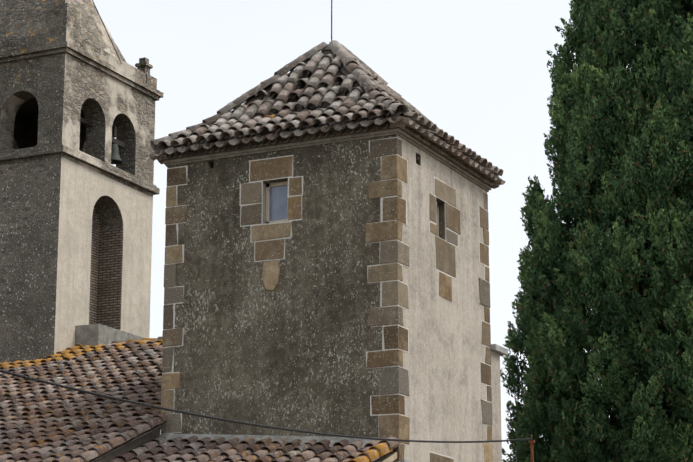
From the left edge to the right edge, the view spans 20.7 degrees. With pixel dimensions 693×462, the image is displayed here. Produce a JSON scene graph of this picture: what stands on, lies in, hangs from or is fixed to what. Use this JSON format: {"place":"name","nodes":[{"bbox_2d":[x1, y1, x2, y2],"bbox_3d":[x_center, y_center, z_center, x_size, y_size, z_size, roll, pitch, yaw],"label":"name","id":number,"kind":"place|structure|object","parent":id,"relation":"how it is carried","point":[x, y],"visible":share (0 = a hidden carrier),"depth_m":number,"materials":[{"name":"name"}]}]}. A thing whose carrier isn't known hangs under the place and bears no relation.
{"place":"outdoors","nodes":[
{"label":"outdoors","id":0,"kind":"place"},
{"bbox_2d":[89,209,122,329],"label":"brick wall","id":1,"kind":"structure","parent":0,"point":[105,279],"depth_m":50.37,"materials":[{"name":"brown brick"}]},
{"bbox_2d":[94,427,160,461],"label":"wall","id":2,"kind":"structure","parent":0,"point":[144,439],"depth_m":35.47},
{"bbox_2d":[42,414,160,461],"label":"nave roof deck","id":3,"kind":"structure","parent":2,"relation":"on","point":[125,444],"depth_m":35.62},
{"bbox_2d":[0,337,166,461],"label":"nave roof tiles","id":4,"kind":"object","parent":3,"relation":"on","point":[68,425],"visible":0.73,"depth_m":39.77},
{"bbox_2d":[91,0,635,461],"label":"sky","id":5,"kind":"structure","parent":0,"point":[478,70],"materials":[{"name":"white"}]},
{"bbox_2d":[500,0,692,461],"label":"cypress","id":6,"kind":"object","parent":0,"point":[602,114],"depth_m":46.44,"materials":[{"name":"green plant"}]},
{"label":"front gable wall","id":7,"kind":"object","parent":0,"visible":0},
{"bbox_2d":[184,452,395,461],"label":"roof deck","id":8,"kind":"structure","parent":7,"relation":"on","point":[387,456],"depth_m":33.85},
{"bbox_2d":[108,435,400,461],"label":"roof tiles","id":9,"kind":"object","parent":8,"relation":"on","point":[194,449],"visible":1,"depth_m":34.39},
{"bbox_2d":[159,433,380,447],"bbox_3d":[-1.401,3.895,35.182,4.930,0.597,0.266,-7,-15,25],"label":"roof flashing","id":10,"kind":"object","parent":9,"relation":"attached to","point":[303,439],"visible":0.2,"depth_m":35.31,"materials":[{"name":"grey metal"}]},
{"bbox_2d":[382,452,396,461],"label":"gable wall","id":11,"kind":"structure","parent":7,"relation":"attached to","point":[393,457],"depth_m":33.90,"materials":[{"name":"beige paint"}]},
{"label":"ground","id":12,"kind":"structure","parent":0,"visible":0},
{"bbox_2d":[0,53,154,360],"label":"bell tower walls","id":13,"kind":"structure","parent":12,"relation":"on","point":[49,203],"depth_m":48.82,"materials":[{"name":"grey paint"}]},
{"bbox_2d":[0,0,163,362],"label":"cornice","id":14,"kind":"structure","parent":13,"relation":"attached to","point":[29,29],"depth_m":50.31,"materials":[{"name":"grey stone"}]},
{"bbox_2d":[80,117,124,148],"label":"bell yoke","id":15,"kind":"object","parent":13,"relation":"attached to","point":[120,144],"visible":0.52,"depth_m":51.14,"materials":[{"name":"wood"}]},
{"bbox_2d":[111,144,122,163],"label":"bell","id":16,"kind":"object","parent":15,"relation":"hanging from","point":[115,157],"visible":0.75,"depth_m":50.99,"materials":[{"name":"metal"}]},
{"bbox_2d":[75,324,142,345],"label":"parapet block","id":17,"kind":"structure","parent":13,"relation":"attached to","point":[93,334],"depth_m":47.85,"materials":[{"name":"grey concrete"}]},
{"bbox_2d":[168,134,486,461],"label":"tower walls","id":18,"kind":"structure","parent":12,"relation":"on","point":[295,345],"depth_m":36.00,"materials":[{"name":"grey paint"}]},
{"bbox_2d":[162,137,490,461],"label":"mortar joints","id":19,"kind":"object","parent":18,"relation":"attached to","point":[381,215],"visible":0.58,"depth_m":36.47,"materials":[{"name":"beige concrete"}]},
{"bbox_2d":[161,138,492,461],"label":"quoin stones","id":20,"kind":"object","parent":18,"relation":"attached to","point":[394,380],"visible":0.67,"depth_m":36.25,"materials":[{"name":"brown stone"}]},
{"bbox_2d":[161,123,492,191],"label":"cornice","id":21,"kind":"structure","parent":18,"relation":"attached to","point":[209,158],"depth_m":36.76,"materials":[{"name":"grey stone"}]},
{"bbox_2d":[154,50,499,179],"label":"tower roof deck","id":22,"kind":"structure","parent":18,"relation":"on","point":[344,70],"depth_m":37.66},
{"bbox_2d":[149,40,505,188],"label":"tower roof tiles","id":23,"kind":"object","parent":22,"relation":"on","point":[224,122],"visible":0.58,"depth_m":37.45,"materials":[{"name":"grey ceramic"}]},
{"bbox_2d":[331,0,331,40],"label":"lightning rod","id":24,"kind":"object","parent":23,"relation":"on","point":[331,20],"visible":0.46,"depth_m":39.46,"materials":[{"name":"grey metal"}]},
{"bbox_2d":[266,181,438,236],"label":"tower window frames","id":25,"kind":"structure","parent":18,"relation":"in","point":[269,185],"depth_m":36.70,"materials":[{"name":"brown wood"}]},
{"bbox_2d":[270,185,287,220],"bbox_3d":[0.181,2.224,36.210,3.429,6.360,0.464,3,-14,-13],"label":"tower window glass","id":26,"kind":"object","parent":25,"relation":"in","point":[278,203],"visible":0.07,"depth_m":36.61,"materials":[{"name":"glass"}]},
{"bbox_2d":[491,351,501,461],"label":"pier wall","id":27,"kind":"structure","parent":12,"relation":"on","point":[496,402],"depth_m":38.79,"materials":[{"name":"beige paint"}]},
{"bbox_2d":[490,344,507,355],"bbox_3d":[2.881,2.484,39.230,0.720,0.120,0.700,-7,-15,25],"label":"pier cap","id":28,"kind":"object","parent":27,"relation":"on","point":[498,349],"visible":0.36,"depth_m":38.99,"materials":[{"name":"concrete"}]},
{"bbox_2d":[529,434,534,461],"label":"metal post","id":29,"kind":"object","parent":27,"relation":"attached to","point":[531,442],"visible":1,"depth_m":38.35,"materials":[{"name":"brown metal"}]},
{"bbox_2d":[0,0,532,461],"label":"aerial cables","id":30,"kind":"object","parent":29,"relation":"attached to","point":[145,404],"visible":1,"depth_m":28.41,"materials":[{"name":"black rubber"}]}
]}

